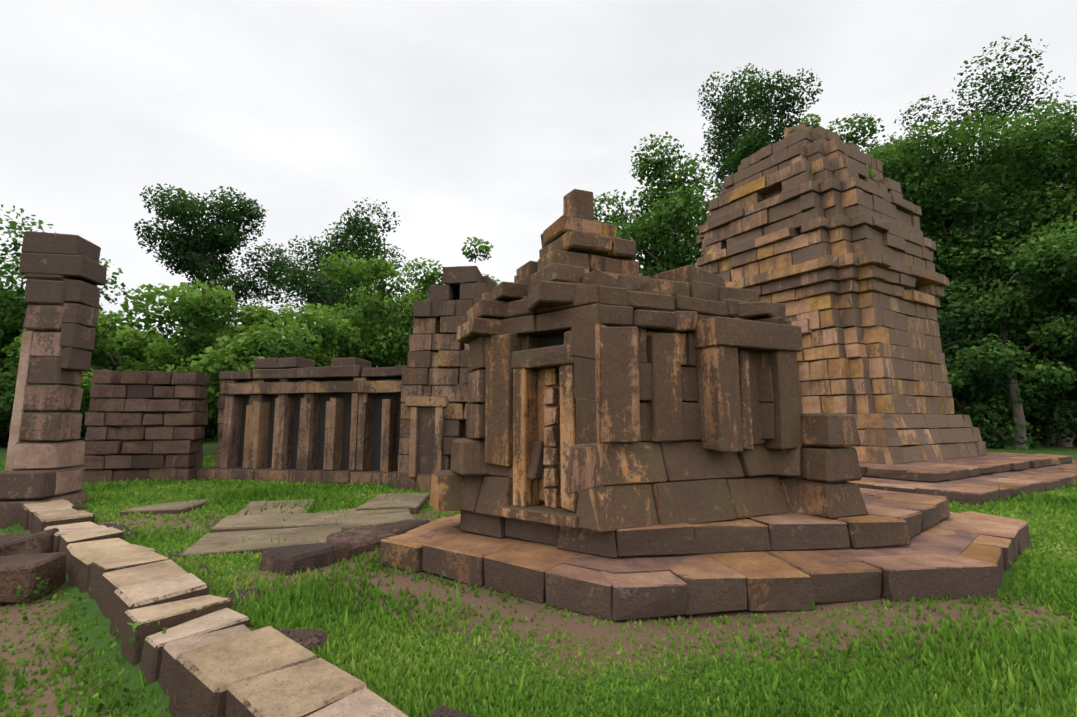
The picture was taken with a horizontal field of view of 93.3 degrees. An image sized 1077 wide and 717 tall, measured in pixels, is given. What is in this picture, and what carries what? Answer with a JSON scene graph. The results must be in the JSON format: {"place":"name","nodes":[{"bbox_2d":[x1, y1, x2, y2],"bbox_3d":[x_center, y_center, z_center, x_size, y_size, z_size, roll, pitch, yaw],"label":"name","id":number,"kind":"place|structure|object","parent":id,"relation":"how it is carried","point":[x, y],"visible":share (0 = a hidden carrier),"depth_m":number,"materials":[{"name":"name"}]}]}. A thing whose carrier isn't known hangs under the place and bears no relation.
{"place":"outdoors","nodes":[
{"label":"outdoors","id":0,"kind":"place"},
{"bbox_2d":[0,436,1076,716],"bbox_3d":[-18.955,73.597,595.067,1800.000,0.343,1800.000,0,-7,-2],"label":"ground","id":1,"kind":"structure","parent":0,"point":[90,608],"depth_m":4.02,"materials":[{"name":"brown soil"}]},
{"bbox_2d":[0,363,91,444],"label":"bush","id":2,"kind":"object","parent":1,"relation":"on","point":[4,440],"depth_m":32.30,"materials":[{"name":"green plant"}]},
{"bbox_2d":[0,367,94,440],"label":"tree","id":3,"kind":"object","parent":1,"relation":"on","point":[6,401],"visible":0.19,"depth_m":28.23,"materials":[{"name":"green plant"}]},
{"bbox_2d":[0,231,106,527],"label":"pillar","id":4,"kind":"structure","parent":1,"relation":"on","point":[64,274],"depth_m":9.60,"materials":[{"name":"brown stone"}]},
{"bbox_2d":[0,286,123,390],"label":"tree","id":5,"kind":"object","parent":1,"relation":"on","point":[3,356],"visible":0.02,"depth_m":31.87,"materials":[{"name":"green plant"}]},
{"bbox_2d":[0,204,128,389],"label":"tree","id":6,"kind":"object","parent":1,"relation":"on","point":[6,295],"visible":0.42,"depth_m":29.12,"materials":[{"name":"green plant"}]},
{"bbox_2d":[1,308,187,410],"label":"tree","id":7,"kind":"object","parent":1,"relation":"on","point":[127,355],"visible":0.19,"depth_m":25.11,"materials":[{"name":"green plant"}]},
{"bbox_2d":[68,347,217,440],"bbox_3d":[-26.822,2.501,36.444,12.514,7.818,12.362,0,-7,-2],"label":"tree","id":8,"kind":"object","parent":1,"relation":"on","point":[210,426],"visible":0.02,"depth_m":37.75,"materials":[{"name":"green plant"}]},
{"bbox_2d":[81,370,209,482],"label":"laterite wall","id":9,"kind":"structure","parent":1,"relation":"on","point":[100,464],"depth_m":13.15,"materials":[{"name":"brown stone"}]},
{"bbox_2d":[99,386,196,469],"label":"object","id":10,"kind":"object","parent":9,"relation":"in","point":[148,426],"depth_m":13.29,"materials":[{"name":"brown stone"}]},
{"bbox_2d":[112,332,213,433],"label":"tree","id":11,"kind":"object","parent":1,"relation":"on","point":[206,429],"depth_m":43.19,"materials":[{"name":"green plant"}]},
{"bbox_2d":[134,183,281,335],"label":"tree","id":12,"kind":"object","parent":1,"relation":"on","point":[197,251],"visible":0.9,"depth_m":41.55,"materials":[{"name":"green plant"}]},
{"bbox_2d":[205,420,217,437],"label":"bush","id":13,"kind":"object","parent":1,"relation":"on","point":[215,429],"depth_m":45.79,"materials":[{"name":"green plant"}]},
{"bbox_2d":[19,499,408,716],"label":"stone curb","id":14,"kind":"structure","parent":1,"relation":"on","point":[206,655],"depth_m":3.56,"materials":[{"name":"stone"}]},
{"bbox_2d":[90,279,360,419],"bbox_3d":[-13.265,0.811,24.028,9.768,7.793,9.572,-2,-7,14],"label":"tree","id":15,"kind":"object","parent":1,"relation":"on","point":[216,348],"visible":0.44,"depth_m":21.31,"materials":[{"name":"green plant"}]},
{"bbox_2d":[0,501,476,716],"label":"stone blocks","id":16,"kind":"structure","parent":1,"relation":"on","point":[25,559],"depth_m":5.50,"materials":[{"name":"brown stone"}]},
{"bbox_2d":[176,285,361,366],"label":"tree","id":17,"kind":"object","parent":1,"relation":"on","point":[260,302],"depth_m":45.50,"materials":[{"name":"green plant"}]},
{"bbox_2d":[120,493,429,556],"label":"paving slabs","id":18,"kind":"structure","parent":1,"relation":"on","point":[261,530],"depth_m":7.68,"materials":[{"name":"stone"}]},
{"bbox_2d":[197,357,407,484],"bbox_3d":[-5.558,1.673,14.245,7.233,3.305,2.241,-1,-7,12],"label":"gallery","id":19,"kind":"object","parent":1,"relation":"on","point":[286,373],"depth_m":13.51,"materials":[{"name":"brown stone"}]},
{"bbox_2d":[236,198,409,362],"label":"tree","id":20,"kind":"object","parent":1,"relation":"on","point":[319,290],"visible":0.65,"depth_m":41.99,"materials":[{"name":"green plant"}]},
{"bbox_2d":[336,312,391,380],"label":"tree","id":21,"kind":"object","parent":1,"relation":"on","point":[373,362],"visible":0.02,"depth_m":42.44,"materials":[{"name":"green plant"}]},
{"bbox_2d":[314,251,442,379],"bbox_3d":[-10.059,-0.516,33.898,9.169,12.792,11.005,0,-7,-2],"label":"tree","id":22,"kind":"object","parent":1,"relation":"on","point":[379,316],"visible":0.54,"depth_m":31.34,"materials":[{"name":"green plant"}]},
{"bbox_2d":[11,113,875,716],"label":"weeds","id":23,"kind":"object","parent":1,"relation":"on","point":[135,625],"visible":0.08,"depth_m":3.71,"materials":[{"name":"green plant"}]},
{"bbox_2d":[395,266,495,490],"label":"stone tower","id":24,"kind":"structure","parent":1,"relation":"on","point":[435,376],"depth_m":11.79,"materials":[{"name":"brown stone"}]},
{"bbox_2d":[409,237,500,304],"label":"tree","id":25,"kind":"object","parent":1,"relation":"on","point":[481,248],"visible":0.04,"depth_m":33.67,"materials":[{"name":"green plant"}]},
{"bbox_2d":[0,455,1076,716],"bbox_3d":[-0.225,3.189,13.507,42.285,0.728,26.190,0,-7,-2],"label":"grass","id":26,"kind":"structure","parent":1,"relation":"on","point":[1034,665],"depth_m":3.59,"materials":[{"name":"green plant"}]},
{"bbox_2d":[631,236,682,275],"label":"tree","id":27,"kind":"object","parent":1,"relation":"on","point":[647,263],"visible":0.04,"depth_m":36.27,"materials":[{"name":"green plant"}]},
{"bbox_2d":[593,131,721,277],"bbox_3d":[8.974,-4.508,34.648,11.168,20.979,11.567,2,-7,-19],"label":"tree","id":28,"kind":"object","parent":1,"relation":"on","point":[667,218],"visible":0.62,"depth_m":33.05,"materials":[{"name":"green plant"}]},
{"bbox_2d":[380,488,1030,620],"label":"shrine platform","id":29,"kind":"structure","parent":1,"relation":"on","point":[479,550],"depth_m":4.86,"materials":[{"name":"stone"}]},
{"bbox_2d":[419,514,979,573],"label":"shrine platform","id":30,"kind":"structure","parent":29,"relation":"on","point":[958,542],"depth_m":4.99,"materials":[{"name":"stone"}]},
{"bbox_2d":[429,189,867,531],"bbox_3d":[1.098,-0.128,6.248,4.454,3.883,2.647,2,-7,-19],"label":"shrine","id":31,"kind":"object","parent":30,"relation":"on","point":[670,399],"depth_m":5.54,"materials":[{"name":"brown stone"}]},
{"bbox_2d":[601,271,664,280],"bbox_3d":[1.043,-0.579,6.356,1.945,0.724,0.763,3,-7,-23],"label":"shrine roof","id":32,"kind":"object","parent":31,"relation":"attached to","point":[615,275],"depth_m":6.01,"materials":[{"name":"brown stone"}]},
{"bbox_2d":[746,495,880,520],"bbox_3d":[2.288,2.192,7.072,5.673,0.535,3.819,0,-7,-2],"label":"stone platform","id":33,"kind":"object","parent":29,"relation":"on","point":[867,499],"depth_m":6.87,"materials":[{"name":"brown stone"}]},
{"bbox_2d":[697,63,822,196],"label":"tree","id":34,"kind":"object","parent":1,"relation":"on","point":[757,140],"visible":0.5,"depth_m":44.07,"materials":[{"name":"green plant"}]},
{"bbox_2d":[850,138,915,187],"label":"tree","id":35,"kind":"object","parent":1,"relation":"on","point":[873,140],"depth_m":43.39,"materials":[{"name":"green plant"}]},
{"bbox_2d":[927,236,954,362],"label":"tree","id":36,"kind":"object","parent":1,"relation":"on","point":[942,302],"depth_m":32.58,"materials":[{"name":"green plant"}]},
{"bbox_2d":[908,192,974,308],"bbox_3d":[27.529,-2.914,39.666,10.491,18.990,12.193,0,-7,-2],"label":"tree","id":37,"kind":"object","parent":1,"relation":"on","point":[935,222],"depth_m":35.63,"materials":[{"name":"green plant"}]},
{"bbox_2d":[859,453,1028,467],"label":"tower platform","id":38,"kind":"structure","parent":1,"relation":"on","point":[973,460],"depth_m":13.78,"materials":[{"name":"stone"}]},
{"bbox_2d":[827,109,1072,414],"bbox_3d":[27.150,-6.592,32.797,13.181,24.559,12.490,0,-7,-2],"label":"tree","id":39,"kind":"object","parent":1,"relation":"on","point":[903,164],"visible":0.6,"depth_m":30.92,"materials":[{"name":"green plant"}]},
{"bbox_2d":[847,452,1076,505],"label":"tower platform","id":40,"kind":"structure","parent":1,"relation":"on","point":[963,493],"depth_m":11.56,"materials":[{"name":"brown stone"}]},
{"bbox_2d":[862,462,1076,487],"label":"tower platform","id":41,"kind":"structure","parent":1,"relation":"on","point":[979,480],"depth_m":11.94,"materials":[{"name":"stone"}]},
{"bbox_2d":[894,34,1071,409],"bbox_3d":[36.902,-8.340,42.324,12.912,30.407,15.991,0,-7,-2],"label":"tree","id":42,"kind":"object","parent":1,"relation":"on","point":[1007,79],"visible":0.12,"depth_m":39.48,"materials":[{"name":"green plant"}]},
{"bbox_2d":[901,116,1076,444],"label":"tree","id":43,"kind":"object","parent":1,"relation":"on","point":[987,218],"visible":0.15,"depth_m":31.89,"materials":[{"name":"green plant"}]},
{"bbox_2d":[937,290,1041,414],"bbox_3d":[24.687,1.187,32.127,9.761,10.344,10.894,0,-7,-2],"label":"tree","id":44,"kind":"object","parent":1,"relation":"on","point":[953,319],"visible":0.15,"depth_m":28.95,"materials":[{"name":"green plant"}]},
{"bbox_2d":[938,212,1076,449],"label":"tree","id":45,"kind":"object","parent":1,"relation":"on","point":[1055,261],"visible":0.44,"depth_m":27.49,"materials":[{"name":"green plant"}]},
{"bbox_2d":[973,414,1042,441],"bbox_3d":[33.668,5.074,37.051,8.250,2.030,1.281,0,-7,-2],"label":"bush","id":46,"kind":"object","parent":1,"relation":"on","point":[1001,438],"visible":0.08,"depth_m":36.41,"materials":[{"name":"plant"}]},
{"bbox_2d":[940,95,1076,279],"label":"tree","id":47,"kind":"object","parent":1,"relation":"on","point":[1065,199],"visible":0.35,"depth_m":30.36,"materials":[{"name":"green plant"}]},
{"bbox_2d":[949,66,1076,435],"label":"tree","id":48,"kind":"object","parent":1,"relation":"on","point":[1046,101],"depth_m":47.02,"materials":[{"name":"green plant"}]},
{"bbox_2d":[954,385,1072,429],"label":"bush","id":49,"kind":"object","parent":1,"relation":"on","point":[999,413],"depth_m":41.56,"materials":[{"name":"green plant"}]},
{"bbox_2d":[954,274,1076,445],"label":"bush","id":50,"kind":"object","parent":1,"relation":"on","point":[1045,435],"visible":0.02,"depth_m":33.53,"materials":[{"name":"green plant"}]},
{"bbox_2d":[974,306,1076,446],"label":"tree","id":51,"kind":"object","parent":1,"relation":"on","point":[1059,414],"visible":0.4,"depth_m":29.14,"materials":[{"name":"green plant"}]},
{"bbox_2d":[0,0,1076,357],"label":"sky","id":52,"kind":"structure","parent":0,"point":[469,118],"materials":[{"name":"white"}]},
{"bbox_2d":[765,189,781,198],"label":"stone block","id":53,"kind":"structure","parent":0,"point":[774,193],"depth_m":17.08,"materials":[{"name":"brown stone"}]},
{"bbox_2d":[695,123,986,464],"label":"tower","id":54,"kind":"structure","parent":0,"point":[888,358],"depth_m":15.38,"materials":[{"name":"brown stone"}]},
{"bbox_2d":[836,279,913,289],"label":"stone block","id":55,"kind":"structure","parent":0,"point":[856,280],"depth_m":14.79,"materials":[{"name":"brown stone"}]},
{"bbox_2d":[836,265,916,286],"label":"stone block","id":56,"kind":"structure","parent":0,"point":[855,267],"depth_m":14.60,"materials":[{"name":"brown stone"}]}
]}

